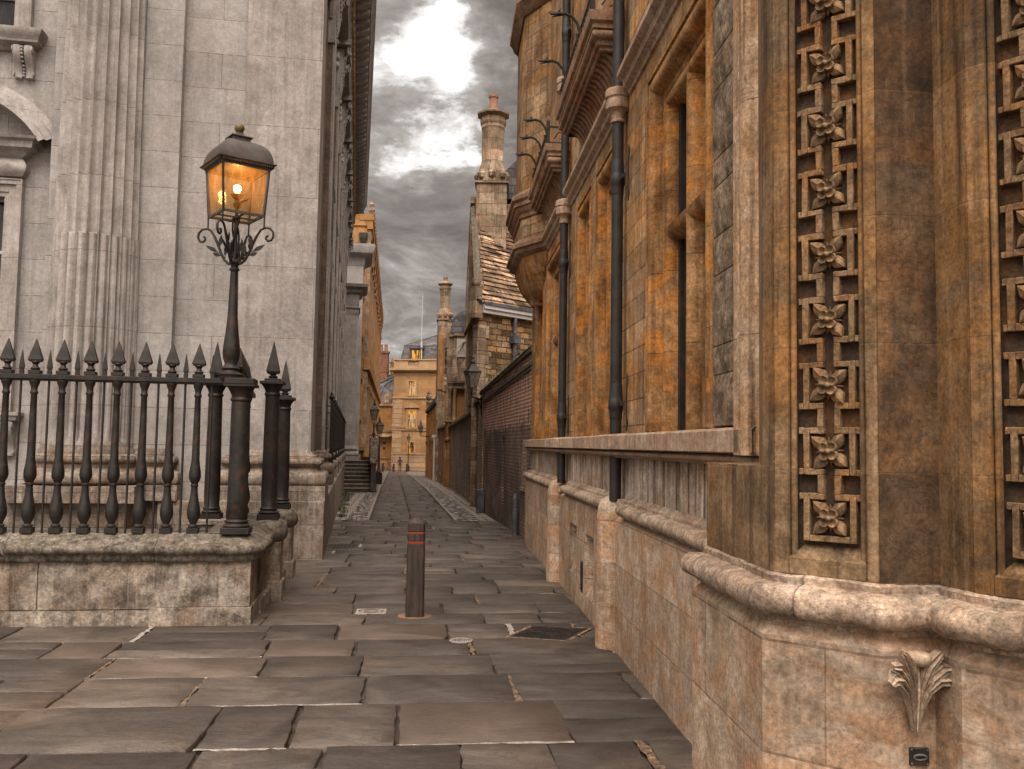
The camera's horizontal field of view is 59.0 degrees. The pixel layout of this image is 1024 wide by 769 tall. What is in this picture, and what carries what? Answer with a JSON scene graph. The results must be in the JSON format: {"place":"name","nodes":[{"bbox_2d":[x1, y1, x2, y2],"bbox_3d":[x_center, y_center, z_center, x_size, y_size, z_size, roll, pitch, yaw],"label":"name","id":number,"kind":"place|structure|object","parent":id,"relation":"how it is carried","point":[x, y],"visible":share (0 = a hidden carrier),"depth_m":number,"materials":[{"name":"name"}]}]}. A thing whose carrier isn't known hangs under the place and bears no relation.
{"place":"outdoors","nodes":[
{"label":"outdoors","id":0,"kind":"place"},
{"bbox_2d":[0,520,691,768],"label":"flagstone paving","id":1,"kind":"structure","parent":0,"point":[424,675],"depth_m":6.62,"materials":[{"name":"grey stone"}]},
{"bbox_2d":[186,517,225,529],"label":"stone pier","id":2,"kind":"structure","parent":1,"relation":"on","point":[201,523],"depth_m":10.20,"materials":[{"name":"stone"}]},
{"bbox_2d":[199,342,225,518],"bbox_3d":[-3.449,0.523,10.485,0.260,2.040,0.260,1,-4,-8],"label":"iron post","id":3,"kind":"object","parent":2,"relation":"on","point":[215,512],"visible":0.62,"depth_m":10.41,"materials":[{"name":"black metal"}]},
{"bbox_2d":[277,508,297,578],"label":"stone pier","id":4,"kind":"structure","parent":1,"relation":"on","point":[290,516],"depth_m":11.70,"materials":[{"name":"stone"}]},
{"bbox_2d":[277,361,295,508],"bbox_3d":[-3.011,0.652,11.930,0.260,1.950,0.260,1,-4,-8],"label":"iron post","id":5,"kind":"object","parent":4,"relation":"on","point":[286,400],"visible":0.77,"depth_m":11.85,"materials":[{"name":"black metal"}]},
{"bbox_2d":[329,544,356,548],"bbox_3d":[-2.905,2.809,15.568,0.429,0.043,0.906,1,-4,-7],"label":"inspection cover","id":6,"kind":"object","parent":1,"relation":"on","point":[340,546],"visible":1,"depth_m":15.62,"materials":[{"name":"black metal"}]},
{"bbox_2d":[84,527,645,750],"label":"cement repairs","id":7,"kind":"structure","parent":1,"relation":"on","point":[510,629],"depth_m":6.03,"materials":[{"name":"grey concrete"}]},
{"bbox_2d":[355,609,386,614],"bbox_3d":[-1.467,2.371,9.420,0.310,0.031,0.280,1,-4,-5],"label":"drain plate","id":8,"kind":"object","parent":1,"relation":"on","point":[369,611],"visible":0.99,"depth_m":9.39,"materials":[{"name":"black metal"}]},
{"bbox_2d":[84,523,665,768],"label":"grit joints","id":9,"kind":"object","parent":1,"relation":"on","point":[646,749],"visible":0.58,"depth_m":6.36,"materials":[{"name":"grey gravel"}]},
{"bbox_2d":[398,517,431,618],"bbox_3d":[-0.985,1.887,9.253,0.350,1.050,0.350,1,-4,-4],"label":"bollard","id":10,"kind":"object","parent":1,"relation":"on","point":[415,583],"visible":0.97,"depth_m":9.16,"materials":[{"name":"grey metal"}]},
{"bbox_2d":[449,638,472,643],"bbox_3d":[-0.456,2.287,8.084,0.210,0.012,0.210,1,-4,-4],"label":"drain plate","id":11,"kind":"object","parent":1,"relation":"on","point":[460,640],"visible":1,"depth_m":8.05,"materials":[{"name":"black metal"}]},
{"bbox_2d":[505,626,591,640],"bbox_3d":[0.354,2.342,8.496,0.588,0.043,0.786,-1,-4,24],"label":"inspection cover","id":12,"kind":"object","parent":1,"relation":"on","point":[547,633],"visible":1,"depth_m":8.45,"materials":[{"name":"black metal"}]},
{"bbox_2d":[118,469,654,768],"bbox_3d":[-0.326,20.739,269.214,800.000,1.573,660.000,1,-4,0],"label":"ground","id":13,"kind":"structure","parent":0,"point":[363,696],"depth_m":6.01,"materials":[{"name":"grey stone"}]},
{"bbox_2d":[0,513,287,629],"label":"dwarf wall","id":14,"kind":"structure","parent":13,"relation":"on","point":[211,577],"depth_m":8.56,"materials":[{"name":"stone"}]},
{"bbox_2d":[0,338,258,534],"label":"iron railing","id":15,"kind":"object","parent":14,"relation":"on","point":[243,394],"visible":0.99,"depth_m":8.74,"materials":[{"name":"black metal"}]},
{"bbox_2d":[197,122,276,378],"bbox_3d":[-2.779,-1.353,9.079,0.588,2.615,0.588,4,-5,-37],"label":"street lamp","id":16,"kind":"object","parent":15,"relation":"on","point":[238,155],"visible":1,"depth_m":9.03,"materials":[{"name":"black metal"}]},
{"bbox_2d":[252,519,287,600],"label":"stone pier","id":17,"kind":"structure","parent":14,"relation":"on","point":[275,578],"depth_m":10.02,"materials":[{"name":"stone"}]},
{"bbox_2d":[256,342,285,519],"bbox_3d":[-2.728,0.514,10.256,0.260,2.010,0.260,1,-4,-8],"label":"iron post","id":18,"kind":"object","parent":17,"relation":"on","point":[273,384],"visible":1,"depth_m":10.18,"materials":[{"name":"black metal"}]},
{"bbox_2d":[0,0,376,559],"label":"classical hall","id":19,"kind":"structure","parent":13,"relation":"on","point":[120,120],"depth_m":13.92,"materials":[{"name":"grey stone"}]},
{"bbox_2d":[0,0,47,80],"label":"window","id":20,"kind":"structure","parent":19,"relation":"in","point":[18,33],"depth_m":13.91,"materials":[{"name":"stone"}]},
{"bbox_2d":[0,84,51,455],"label":"window","id":21,"kind":"structure","parent":19,"relation":"in","point":[15,149],"depth_m":13.72,"materials":[{"name":"stone"}]},
{"bbox_2d":[325,247,333,430],"bbox_3d":[-4.617,-1.006,22.044,0.370,4.310,2.300,2,-4,-10],"label":"window","id":22,"kind":"structure","parent":19,"relation":"in","point":[331,256],"depth_m":22.36,"materials":[{"name":"glass"}]},
{"bbox_2d":[332,175,335,206],"bbox_3d":[-4.558,-4.732,22.296,0.370,0.240,2.300,2,-4,-10],"label":"window","id":23,"kind":"structure","parent":19,"relation":"in","point":[333,188],"depth_m":22.55,"materials":[{"name":"glass"}]},
{"bbox_2d":[325,391,345,462],"bbox_3d":[-6.542,2.002,33.486,0.492,2.110,26.559,2,-4,-10],"label":"iron railing","id":24,"kind":"object","parent":19,"relation":"on","point":[337,432],"visible":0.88,"depth_m":24.64,"materials":[{"name":"black metal"}]},
{"bbox_2d":[334,279,336,297],"bbox_3d":[-5.248,-2.748,26.014,0.370,0.320,2.300,2,-4,-10],"label":"window","id":25,"kind":"structure","parent":19,"relation":"in","point":[335,288],"depth_m":26.33,"materials":[{"name":"stone"}]},
{"bbox_2d":[336,216,338,238],"bbox_3d":[-5.221,-4.483,26.131,0.370,0.240,2.300,2,-4,-10],"label":"window","id":26,"kind":"structure","parent":19,"relation":"in","point":[337,235],"depth_m":26.23,"materials":[{"name":"stone"}]},
{"bbox_2d":[337,471,387,519],"bbox_3d":[-13.153,6.793,65.018,7.970,1.466,88.000,1,-4,-7],"label":"cobbled strip","id":27,"kind":"object","parent":13,"relation":"on","point":[361,510],"visible":0.22,"depth_m":28.91,"materials":[{"name":"grey stone"}]},
{"bbox_2d":[336,491,356,520],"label":"weeds","id":28,"kind":"object","parent":27,"relation":"on","point":[346,496],"visible":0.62,"depth_m":27.98,"materials":[{"name":"green plant"}]},
{"bbox_2d":[335,493,359,519],"bbox_3d":[-5.269,3.850,29.354,0.170,0.164,15.000,1,-4,-7],"label":"sett line","id":29,"kind":"object","parent":27,"relation":"on","point":[354,497],"visible":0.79,"depth_m":29.15,"materials":[{"name":"stone"}]},
{"bbox_2d":[341,493,365,519],"bbox_3d":[-5.051,3.855,29.382,0.170,0.164,15.000,1,-4,-7],"label":"sett line","id":30,"kind":"object","parent":27,"relation":"on","point":[355,504],"visible":0.95,"depth_m":27.52,"materials":[{"name":"stone"}]},
{"bbox_2d":[344,460,370,491],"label":"stone steps","id":31,"kind":"structure","parent":27,"relation":"on","point":[357,475],"depth_m":38.96,"materials":[{"name":"grey stone"}]},
{"bbox_2d":[369,438,377,491],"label":"stone pier","id":32,"kind":"structure","parent":27,"relation":"on","point":[373,451],"depth_m":38.03,"materials":[{"name":"grey stone"}]},
{"bbox_2d":[369,398,378,437],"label":"street lamp","id":33,"kind":"object","parent":32,"relation":"on","point":[374,414],"visible":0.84,"depth_m":40.88,"materials":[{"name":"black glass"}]},
{"bbox_2d":[375,417,384,483],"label":"street lamp","id":34,"kind":"object","parent":27,"relation":"on","point":[379,425],"visible":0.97,"depth_m":49.78,"materials":[{"name":"black metal"}]},
{"bbox_2d":[352,201,383,459],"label":"stone building","id":35,"kind":"structure","parent":13,"relation":"on","point":[372,317],"depth_m":60.83,"materials":[{"name":"brown stone"}]},
{"bbox_2d":[359,232,367,422],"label":"drainpipe","id":36,"kind":"object","parent":35,"relation":"attached to","point":[363,236],"visible":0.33,"depth_m":57.41,"materials":[{"name":"grey paint"}]},
{"bbox_2d":[376,344,393,468],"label":"stone building","id":37,"kind":"structure","parent":13,"relation":"on","point":[387,395],"depth_m":119.28,"materials":[{"name":"brown stone"}]},
{"bbox_2d":[407,433,410,470],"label":"street lamp","id":38,"kind":"object","parent":13,"relation":"on","point":[408,439],"visible":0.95,"depth_m":110.64,"materials":[{"name":"black metal"}]},
{"bbox_2d":[366,472,456,520],"bbox_3d":[-8.097,6.892,65.178,2.224,1.517,86.980,1,-4,-7],"label":"kerb edging","id":39,"kind":"object","parent":13,"relation":"on","point":[432,495],"visible":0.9,"depth_m":30.27,"materials":[{"name":"stone"}]},
{"bbox_2d":[371,471,452,521],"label":"footway","id":40,"kind":"structure","parent":13,"relation":"on","point":[418,498],"depth_m":30.17,"materials":[{"name":"grey stone"}]},
{"bbox_2d":[389,335,436,470],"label":"end building","id":41,"kind":"structure","parent":13,"relation":"on","point":[414,382],"depth_m":115.00,"materials":[{"name":"beige stone"}]},
{"bbox_2d":[406,441,415,453],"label":"window","id":42,"kind":"structure","parent":41,"relation":"in","point":[412,443],"depth_m":114.76,"materials":[{"name":"beige stone"}]},
{"bbox_2d":[406,380,417,396],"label":"window","id":43,"kind":"structure","parent":41,"relation":"in","point":[412,385],"depth_m":115.27,"materials":[{"name":"glass"}]},
{"bbox_2d":[404,403,419,428],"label":"window","id":44,"kind":"structure","parent":41,"relation":"in","point":[411,414],"depth_m":114.93,"materials":[{"name":"glass"}]},
{"bbox_2d":[421,294,422,358],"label":"flagpole","id":45,"kind":"object","parent":41,"relation":"on","point":[421,332],"visible":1,"depth_m":116.24,"materials":[{"name":"white metal"}]},
{"bbox_2d":[425,391,436,479],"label":"stone building","id":46,"kind":"structure","parent":13,"relation":"on","point":[430,410],"depth_m":70.66,"materials":[{"name":"brown stone"}]},
{"bbox_2d":[418,421,429,441],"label":"street lamp","id":47,"kind":"object","parent":46,"relation":"attached to","point":[420,427],"visible":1,"depth_m":70.83,"materials":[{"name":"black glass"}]},
{"bbox_2d":[432,435,435,480],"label":"drainpipe","id":48,"kind":"object","parent":46,"relation":"attached to","point":[433,436],"visible":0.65,"depth_m":61.45,"materials":[{"name":"grey metal"}]},
{"bbox_2d":[437,425,444,483],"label":"brick wall","id":49,"kind":"structure","parent":13,"relation":"on","point":[441,429],"depth_m":55.92,"materials":[{"name":"brick"}]},
{"bbox_2d":[435,277,453,480],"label":"stone house","id":50,"kind":"structure","parent":13,"relation":"on","point":[444,314],"depth_m":60.27,"materials":[{"name":"brown stone"}]},
{"bbox_2d":[407,472,493,520],"bbox_3d":[-5.860,6.972,65.960,2.520,1.458,88.000,1,-4,-7],"label":"cobbled strip","id":51,"kind":"object","parent":13,"relation":"on","point":[457,511],"visible":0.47,"depth_m":32.27,"materials":[{"name":"grey stone"}]},
{"bbox_2d":[418,476,485,520],"bbox_3d":[-4.599,5.809,52.052,0.160,0.986,60.000,1,-4,-7],"label":"sett line","id":52,"kind":"object","parent":51,"relation":"on","point":[473,513],"visible":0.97,"depth_m":29.60,"materials":[{"name":"stone"}]},
{"bbox_2d":[421,476,494,520],"bbox_3d":[-4.381,5.815,52.081,0.160,0.986,60.000,1,-4,-7],"label":"sett line","id":53,"kind":"object","parent":51,"relation":"on","point":[473,508],"visible":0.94,"depth_m":31.52,"materials":[{"name":"stone"}]},
{"bbox_2d":[446,309,465,419],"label":"sundial tower","id":54,"kind":"structure","parent":13,"relation":"on","point":[456,342],"depth_m":50.59,"materials":[{"name":"stone"}]},
{"bbox_2d":[447,357,464,419],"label":"stone gate","id":55,"kind":"structure","parent":13,"relation":"on","point":[456,394],"depth_m":47.54,"materials":[{"name":"brown stone"}]},
{"bbox_2d":[443,420,454,486],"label":"stone doorcase","id":56,"kind":"object","parent":55,"relation":"attached to","point":[446,451],"visible":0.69,"depth_m":46.19,"materials":[{"name":"brown stone"}]},
{"bbox_2d":[448,399,479,501],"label":"brick wall","id":57,"kind":"structure","parent":13,"relation":"on","point":[459,448],"depth_m":36.00,"materials":[{"name":"brown brick"}]},
{"bbox_2d":[464,93,516,484],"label":"stone range","id":58,"kind":"structure","parent":13,"relation":"on","point":[495,184],"depth_m":33.14,"materials":[{"name":"stone"}]},
{"bbox_2d":[464,206,532,506],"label":"stone house","id":59,"kind":"structure","parent":13,"relation":"on","point":[500,317],"depth_m":29.67,"materials":[{"name":"stone"}]},
{"bbox_2d":[479,346,531,538],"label":"brick wall","id":60,"kind":"structure","parent":13,"relation":"on","point":[505,432],"depth_m":20.71,"materials":[{"name":"brown brick"}]},
{"bbox_2d":[463,354,481,413],"bbox_3d":[-1.053,-0.024,26.111,0.695,1.730,0.612,3,-4,-25],"label":"street lamp","id":61,"kind":"object","parent":60,"relation":"attached to","point":[472,370],"visible":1,"depth_m":25.89,"materials":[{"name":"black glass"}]},
{"bbox_2d":[476,489,484,512],"bbox_3d":[-0.899,3.309,25.480,0.220,0.700,0.340,1,-4,-7],"label":"cable box","id":62,"kind":"object","parent":60,"relation":"attached to","point":[479,500],"visible":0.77,"depth_m":25.33,"materials":[{"name":"grey metal"}]},
{"bbox_2d":[479,343,529,389],"bbox_3d":[-0.210,-0.360,22.093,0.653,0.432,9.686,1,-4,-7],"label":"ivy","id":63,"kind":"object","parent":60,"relation":"on","point":[499,371],"visible":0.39,"depth_m":22.44,"materials":[{"name":"green plant"}]},
{"bbox_2d":[512,493,517,535],"bbox_3d":[0.061,2.654,18.288,0.120,0.910,0.117,1,-4,0],"label":"vent pipe","id":64,"kind":"object","parent":13,"relation":"on","point":[515,519],"visible":0.95,"depth_m":18.25,"materials":[{"name":"grey metal"}]},
{"bbox_2d":[505,0,1023,768],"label":"stone building","id":65,"kind":"structure","parent":13,"relation":"on","point":[799,544],"depth_m":3.12,"materials":[{"name":"brown stone"}]},
{"bbox_2d":[533,283,544,438],"bbox_3d":[0.580,-0.482,15.542,0.266,2.832,1.344,1,-4,-4],"label":"window","id":66,"kind":"structure","parent":65,"relation":"in","point":[538,426],"depth_m":15.99,"materials":[{"name":"beige stone"}]},
{"bbox_2d":[516,117,569,180],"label":"iron anti-climb spikes","id":67,"kind":"object","parent":65,"relation":"on","point":[546,135],"visible":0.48,"depth_m":12.69,"materials":[{"name":"black metal"}]},
{"bbox_2d":[544,239,559,438],"bbox_3d":[0.725,-0.608,13.562,0.266,2.842,1.964,1,-4,-4],"label":"window","id":68,"kind":"structure","parent":65,"relation":"in","point":[552,265],"depth_m":14.27,"materials":[{"name":"beige stone"}]},
{"bbox_2d":[557,0,573,482],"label":"drainpipe","id":69,"kind":"object","parent":65,"relation":"attached to","point":[564,262],"visible":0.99,"depth_m":11.77,"materials":[{"name":"black metal"}]},
{"bbox_2d":[538,0,612,95],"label":"iron anti-climb spikes","id":70,"kind":"object","parent":65,"relation":"on","point":[591,4],"visible":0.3,"depth_m":9.16,"materials":[{"name":"black metal"}]},
{"bbox_2d":[574,181,592,436],"bbox_3d":[0.944,-0.811,10.571,0.266,2.832,1.154,1,-4,-4],"label":"window","id":71,"kind":"structure","parent":65,"relation":"in","point":[582,409],"depth_m":10.91,"materials":[{"name":"orange stone"}]},
{"bbox_2d":[593,145,611,435],"bbox_3d":[1.060,-0.914,9.025,0.265,2.832,1.404,1,-4,-4],"label":"window","id":72,"kind":"structure","parent":65,"relation":"in","point":[603,198],"depth_m":9.52,"materials":[{"name":"orange stone"}]},
{"bbox_2d":[608,0,629,500],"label":"drainpipe","id":73,"kind":"object","parent":65,"relation":"on","point":[617,185],"visible":1,"depth_m":8.03,"materials":[{"name":"black metal"}]},
{"bbox_2d":[645,0,716,431],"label":"window","id":74,"kind":"structure","parent":65,"relation":"in","point":[679,347],"depth_m":6.78,"materials":[{"name":"orange stone"}]},
{"bbox_2d":[909,747,928,765],"bbox_3d":[1.257,1.148,2.787,0.060,0.054,0.023,1,-4,3],"label":"wall plate","id":75,"kind":"object","parent":65,"relation":"attached to","point":[918,756],"depth_m":2.79,"materials":[{"name":"black metal"}]},
{"bbox_2d":[364,0,517,374],"label":"sky","id":76,"kind":"structure","parent":0,"point":[438,64],"materials":[{"name":"grey"}]}
]}

